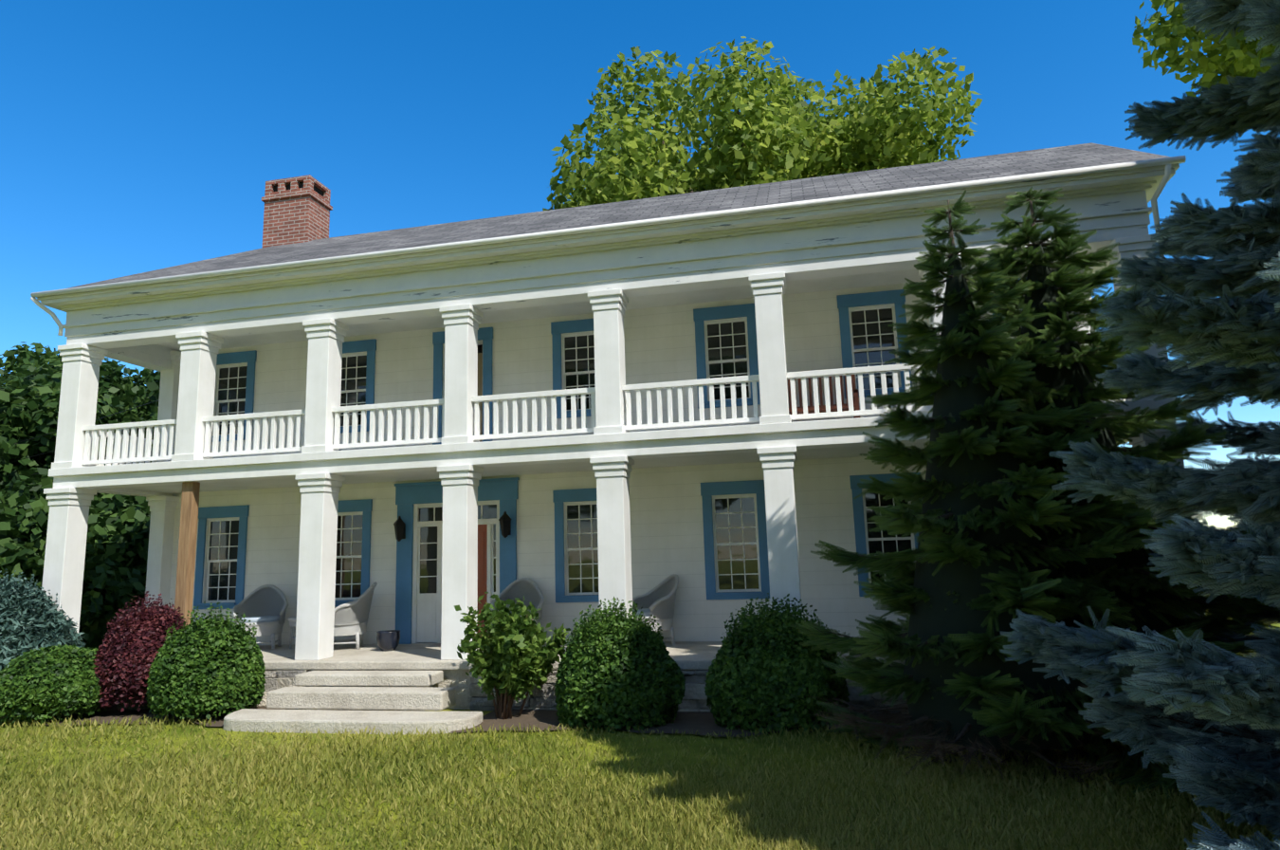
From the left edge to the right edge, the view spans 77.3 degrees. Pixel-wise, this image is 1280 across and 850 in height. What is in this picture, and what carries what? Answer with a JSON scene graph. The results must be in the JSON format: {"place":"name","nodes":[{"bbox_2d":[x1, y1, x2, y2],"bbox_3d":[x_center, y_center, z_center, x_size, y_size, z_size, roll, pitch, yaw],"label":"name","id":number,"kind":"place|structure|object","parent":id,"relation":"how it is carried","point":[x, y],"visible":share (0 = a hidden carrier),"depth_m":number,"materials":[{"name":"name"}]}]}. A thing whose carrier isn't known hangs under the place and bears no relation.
{"place":"outdoors","nodes":[
{"label":"outdoors","id":0,"kind":"place"},
{"bbox_2d":[113,253,1076,493],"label":"porch ceilings","id":1,"kind":"object","parent":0,"point":[711,295],"visible":0.21,"depth_m":12.06,"materials":[{"name":"white paint"}]},
{"bbox_2d":[0,594,1279,849],"bbox_3d":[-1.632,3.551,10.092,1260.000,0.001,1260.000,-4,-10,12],"label":"lawn ground","id":2,"kind":"structure","parent":0,"point":[628,744],"depth_m":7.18,"materials":[{"name":"green plant"}]},
{"bbox_2d":[0,432,53,539],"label":"understory tree","id":3,"kind":"object","parent":2,"relation":"on","point":[9,468],"depth_m":17.61,"materials":[{"name":"green plant"}]},
{"bbox_2d":[0,567,85,670],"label":"juniper bush leaves","id":4,"kind":"object","parent":2,"relation":"on","point":[27,625],"visible":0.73,"depth_m":11.12,"materials":[{"name":"teal plant"}]},
{"bbox_2d":[0,365,131,576],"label":"tree","id":5,"kind":"object","parent":2,"relation":"on","point":[19,421],"depth_m":19.09,"materials":[{"name":"green plant"}]},
{"bbox_2d":[10,400,158,475],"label":"service wires","id":6,"kind":"object","parent":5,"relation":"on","point":[96,419],"visible":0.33,"depth_m":17.33,"materials":[{"name":"black metal"}]},
{"bbox_2d":[0,341,141,396],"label":"tree","id":7,"kind":"object","parent":2,"relation":"on","point":[12,359],"visible":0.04,"depth_m":28.71,"materials":[{"name":"green plant"}]},
{"bbox_2d":[0,467,150,648],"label":"understory tree","id":8,"kind":"object","parent":2,"relation":"on","point":[116,561],"depth_m":15.65,"materials":[{"name":"green plant"}]},
{"bbox_2d":[3,347,160,464],"bbox_3d":[-16.743,2.162,25.333,9.407,9.622,9.554,-4,-10,12],"label":"tree","id":9,"kind":"object","parent":2,"relation":"on","point":[131,393],"visible":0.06,"depth_m":23.58,"materials":[{"name":"green plant"}]},
{"bbox_2d":[145,371,160,462],"bbox_3d":[-10.527,1.869,22.233,7.630,8.825,8.116,-4,-10,12],"label":"tree","id":10,"kind":"object","parent":2,"relation":"on","point":[154,386],"depth_m":20.57,"materials":[{"name":"green plant"}]},
{"bbox_2d":[223,708,482,733],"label":"stone step","id":11,"kind":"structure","parent":2,"relation":"on","point":[312,721],"depth_m":8.93,"materials":[{"name":"stone"}]},
{"bbox_2d":[41,234,1203,659],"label":"porch columns","id":12,"kind":"structure","parent":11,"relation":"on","point":[186,390],"depth_m":10.75,"materials":[{"name":"white paint"}]},
{"bbox_2d":[174,481,200,624],"bbox_3d":[-6.472,2.054,11.399,0.280,2.478,0.196,-4,-10,12],"label":"wooden post","id":13,"kind":"object","parent":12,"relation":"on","point":[187,551],"visible":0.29,"depth_m":11.40,"materials":[{"name":"brown wood"}]},
{"bbox_2d":[232,584,288,649],"bbox_3d":[-5.893,2.978,12.451,0.783,0.968,0.799,0,-10,-13],"label":"wicker chair","id":14,"kind":"object","parent":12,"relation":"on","point":[263,608],"visible":0.83,"depth_m":12.59,"materials":[{"name":"white wicker"}]},
{"bbox_2d":[287,616,296,648],"bbox_3d":[-5.174,3.182,12.276,0.448,0.463,0.448,-4,-10,12],"label":"wicker side table","id":15,"kind":"object","parent":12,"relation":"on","point":[292,621],"visible":0.23,"depth_m":12.15,"materials":[{"name":"white wicker"}]},
{"bbox_2d":[333,581,377,649],"bbox_3d":[-4.393,2.870,12.070,0.799,0.968,0.783,0,-10,-13],"label":"wicker chair","id":16,"kind":"object","parent":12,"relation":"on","point":[351,617],"visible":0.88,"depth_m":11.81,"materials":[{"name":"white wicker"}]},
{"bbox_2d":[376,629,400,651],"bbox_3d":[-3.620,3.104,11.509,0.336,0.273,0.336,-4,-10,12],"label":"plant pot","id":17,"kind":"object","parent":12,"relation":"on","point":[388,640],"visible":1,"depth_m":11.39,"materials":[{"name":"blue ceramic"}]},
{"bbox_2d":[490,577,544,624],"bbox_3d":[-1.767,2.716,11.622,0.783,0.968,0.799,-2,-9,4],"label":"wicker chair","id":18,"kind":"object","parent":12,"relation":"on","point":[529,589],"visible":0.38,"depth_m":11.94,"materials":[{"name":"white wicker"}]},
{"bbox_2d":[48,397,1178,495],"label":"balcony floor","id":19,"kind":"structure","parent":12,"relation":"on","point":[726,439],"depth_m":10.48,"materials":[{"name":"white paint"}]},
{"bbox_2d":[80,347,1129,465],"bbox_3d":[-1.238,-0.027,11.364,14.798,0.588,1.624,-4,-10,12],"label":"balustrade","id":20,"kind":"object","parent":19,"relation":"on","point":[133,448],"visible":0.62,"depth_m":10.76,"materials":[{"name":"white paint"}]},
{"bbox_2d":[786,374,859,418],"bbox_3d":[2.496,-0.304,11.144,1.036,0.966,0.511,-4,-10,12],"label":"bench","id":21,"kind":"object","parent":19,"relation":"on","point":[822,407],"visible":0.25,"depth_m":11.31,"materials":[{"name":"wood"}]},
{"bbox_2d":[632,573,678,644],"bbox_3d":[0.184,2.603,11.296,0.800,0.968,0.783,3,-11,-28],"label":"wicker chair","id":22,"kind":"object","parent":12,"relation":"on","point":[658,601],"visible":0.69,"depth_m":11.11,"materials":[{"name":"white wicker"}]},
{"bbox_2d":[0,704,909,736],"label":"shrub bed soil","id":23,"kind":"structure","parent":2,"relation":"on","point":[702,722],"depth_m":9.01,"materials":[{"name":"brown soil"}]},
{"bbox_2d":[16,660,85,720],"bbox_3d":[-7.456,3.366,10.232,1.094,0.698,1.103,-4,-10,12],"label":"dark bush","id":24,"kind":"object","parent":23,"relation":"on","point":[64,715],"depth_m":9.95,"materials":[{"name":"green plant"}]},
{"bbox_2d":[0,643,113,724],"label":"dark bush leaves","id":25,"kind":"object","parent":23,"relation":"on","point":[66,681],"visible":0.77,"depth_m":9.84,"materials":[{"name":"green plant"}]},
{"bbox_2d":[113,676,149,710],"bbox_3d":[-6.505,3.137,10.532,0.769,1.092,1.008,6,-12,-37],"label":"barberry bush","id":26,"kind":"object","parent":23,"relation":"on","point":[129,706],"depth_m":10.22,"materials":[{"name":"red plant"}]},
{"bbox_2d":[93,590,186,712],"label":"barberry bush leaves","id":27,"kind":"object","parent":26,"relation":"on","point":[127,651],"visible":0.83,"depth_m":10.18,"materials":[{"name":"plant"}]},
{"bbox_2d":[145,601,266,720],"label":"green bush leaves","id":28,"kind":"object","parent":23,"relation":"on","point":[239,673],"visible":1,"depth_m":9.69,"materials":[{"name":"green plant"}]},
{"bbox_2d":[173,642,241,717],"bbox_3d":[-5.455,3.130,10.103,1.132,0.972,0.884,-4,-10,12],"label":"green bush","id":29,"kind":"object","parent":23,"relation":"on","point":[210,712],"visible":0.04,"depth_m":9.75,"materials":[{"name":"green plant"}]},
{"bbox_2d":[454,591,570,718],"bbox_3d":[-1.448,2.691,9.357,1.289,1.461,1.249,-4,-10,12],"label":"loose shrub","id":30,"kind":"object","parent":23,"relation":"on","point":[517,667],"depth_m":9.21,"materials":[{"name":"green plant"}]},
{"bbox_2d":[553,596,685,732],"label":"boxwood bush leaves","id":31,"kind":"object","parent":23,"relation":"on","point":[649,664],"visible":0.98,"depth_m":8.60,"materials":[{"name":"green plant"}]},
{"bbox_2d":[577,645,666,726],"bbox_3d":[-0.229,2.894,8.947,1.230,0.964,0.760,-4,-10,12],"label":"boxwood bush","id":32,"kind":"object","parent":23,"relation":"on","point":[630,720],"visible":0.02,"depth_m":8.64,"materials":[{"name":"green plant"}]},
{"bbox_2d":[729,640,822,729],"bbox_3d":[1.402,2.786,8.542,1.112,0.964,0.864,-4,-10,12],"label":"boxwood bush","id":33,"kind":"object","parent":23,"relation":"on","point":[772,713],"visible":0.04,"depth_m":8.22,"materials":[{"name":"green plant"}]},
{"bbox_2d":[704,592,850,735],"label":"boxwood bush leaves","id":34,"kind":"object","parent":23,"relation":"on","point":[795,668],"visible":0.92,"depth_m":8.20,"materials":[{"name":"green plant"}]},
{"bbox_2d":[111,669,907,713],"bbox_3d":[-1.141,3.454,10.752,15.345,0.597,2.146,-4,-10,12],"label":"stone foundation","id":35,"kind":"object","parent":2,"relation":"on","point":[469,694],"visible":0.04,"depth_m":9.76,"materials":[{"name":"grey stone"}]},
{"bbox_2d":[258,640,904,710],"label":"porch steps","id":36,"kind":"structure","parent":2,"relation":"on","point":[390,689],"depth_m":9.88,"materials":[{"name":"white concrete"}]},
{"bbox_2d":[168,268,1056,644],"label":"house walls","id":37,"kind":"structure","parent":2,"relation":"on","point":[666,507],"depth_m":12.22,"materials":[{"name":"paint"}]},
{"bbox_2d":[477,352,482,441],"bbox_3d":[-2.660,-0.284,12.897,0.336,1.778,0.035,-4,-10,12],"label":"door leaf","id":38,"kind":"object","parent":37,"relation":"in","point":[480,374],"depth_m":12.92,"materials":[{"name":"wood"}]},
{"bbox_2d":[345,344,760,600],"bbox_3d":[-0.750,1.013,13.361,14.210,5.530,0.070,-4,-10,12],"label":"interior shade","id":39,"kind":"object","parent":37,"relation":"attached to","point":[480,348],"depth_m":14.15,"materials":[{"name":"black"}]},
{"bbox_2d":[36,163,1179,371],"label":"entablature","id":40,"kind":"structure","parent":37,"relation":"on","point":[134,324],"depth_m":10.56,"materials":[{"name":"paint"}]},
{"bbox_2d":[36,142,1170,297],"bbox_3d":[-0.832,-2.660,14.107,15.624,1.566,7.112,-4,-10,12],"label":"shingled roof","id":41,"kind":"object","parent":40,"relation":"on","point":[1034,161],"visible":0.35,"depth_m":11.52,"materials":[{"name":"grey"}]},
{"bbox_2d":[261,174,332,247],"bbox_3d":[-6.194,-3.483,14.429,0.966,1.771,0.700,-4,-10,12],"label":"brick chimney","id":42,"kind":"object","parent":41,"relation":"on","point":[294,214],"visible":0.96,"depth_m":14.19,"materials":[{"name":"red brick"}]},
{"bbox_2d":[274,182,323,196],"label":"chimney openings","id":43,"kind":"object","parent":42,"relation":"on","point":[319,191],"visible":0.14,"depth_m":14.37,"materials":[{"name":"black"}]},
{"bbox_2d":[30,155,1186,335],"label":"gutter downspouts","id":44,"kind":"object","parent":40,"relation":"attached to","point":[1167,162],"visible":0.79,"depth_m":10.10,"materials":[{"name":"white paint"}]},
{"bbox_2d":[201,294,1024,642],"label":"window frames","id":45,"kind":"structure","parent":37,"relation":"attached to","point":[426,615],"depth_m":12.42,"materials":[{"name":"white wood"}]},
{"bbox_2d":[477,524,487,637],"bbox_3d":[-2.711,2.455,12.452,0.756,1.778,0.050,-4,-10,12],"label":"front door","id":46,"kind":"structure","parent":45,"relation":"attached to","point":[482,558],"depth_m":12.41,"materials":[{"name":"wood"}]},
{"bbox_2d":[207,307,1021,600],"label":"window glass panes","id":47,"kind":"object","parent":45,"relation":"in","point":[579,576],"visible":0.42,"depth_m":12.16,"materials":[{"name":"glass"}]},
{"bbox_2d":[193,277,1060,643],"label":"blue casings","id":48,"kind":"object","parent":37,"relation":"attached to","point":[502,490],"visible":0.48,"depth_m":12.39,"materials":[{"name":"blue wood"}]},
{"bbox_2d":[393,515,405,541],"bbox_3d":[-3.770,1.632,12.581,0.198,0.413,0.198,4,-11,-32],"label":"wall lantern","id":49,"kind":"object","parent":48,"relation":"attached to","point":[399,524],"depth_m":12.51,"materials":[{"name":"black metal"}]},
{"bbox_2d":[498,511,511,537],"bbox_3d":[-2.047,1.520,12.218,0.198,0.413,0.198,4,-11,-32],"label":"wall lantern","id":50,"kind":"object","parent":48,"relation":"attached to","point":[504,519],"depth_m":12.15,"materials":[{"name":"black metal"}]},
{"bbox_2d":[903,242,1095,750],"bbox_3d":[3.139,0.453,7.498,1.588,4.596,1.588,-4,-10,12],"label":"spruce tree","id":51,"kind":"object","parent":2,"relation":"on","point":[959,576],"visible":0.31,"depth_m":6.95,"materials":[{"name":"green plant"}]},
{"bbox_2d":[789,190,1212,767],"bbox_3d":[3.281,0.389,7.641,3.844,5.284,3.317,-4,-10,12],"label":"spruce tree","id":52,"kind":"object","parent":2,"relation":"on","point":[898,519],"depth_m":7.06,"materials":[{"name":"green plant"}]},
{"bbox_2d":[817,186,1279,803],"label":"spruce tree","id":53,"kind":"object","parent":2,"relation":"on","point":[999,716],"depth_m":7.16,"materials":[{"name":"green plant"}]},
{"bbox_2d":[1011,235,1187,737],"bbox_3d":[4.144,0.368,7.870,1.882,4.808,1.882,-4,-10,12],"label":"spruce tree","id":54,"kind":"object","parent":2,"relation":"on","point":[1077,374],"visible":0.06,"depth_m":7.49,"materials":[{"name":"plant"}]},
{"bbox_2d":[999,0,1279,849],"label":"blue spruce tree","id":55,"kind":"object","parent":2,"relation":"on","point":[1231,326],"depth_m":4.41,"materials":[{"name":"blue plant"}]},
{"bbox_2d":[1167,122,1279,658],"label":"blue spruce tree","id":56,"kind":"object","parent":2,"relation":"on","point":[1266,439],"depth_m":7.34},
{"bbox_2d":[0,0,1279,529],"label":"sky","id":57,"kind":"structure","parent":0,"point":[137,137],"materials":[{"name":"blue"}]},
{"bbox_2d":[542,36,982,210],"bbox_3d":[3.366,-2.118,21.982,15.058,15.070,14.746,-4,-10,12],"label":"maple tree","id":58,"kind":"object","parent":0,"point":[779,136],"depth_m":17.59,"materials":[{"name":"green plant"}]},
{"bbox_2d":[807,658,1133,787],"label":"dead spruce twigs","id":59,"kind":"object","parent":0,"point":[933,749],"visible":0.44,"depth_m":6.52,"materials":[{"name":"brown plant"}]},
{"bbox_2d":[878,710,1133,786],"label":"dead spruce twigs","id":60,"kind":"object","parent":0,"point":[1115,745],"depth_m":6.90,"materials":[{"name":"brown plant"}]},
{"bbox_2d":[1132,0,1279,99],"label":"yellow tree","id":61,"kind":"object","parent":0,"point":[1239,56],"visible":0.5,"depth_m":19.46,"materials":[{"name":"plant"}]}
]}

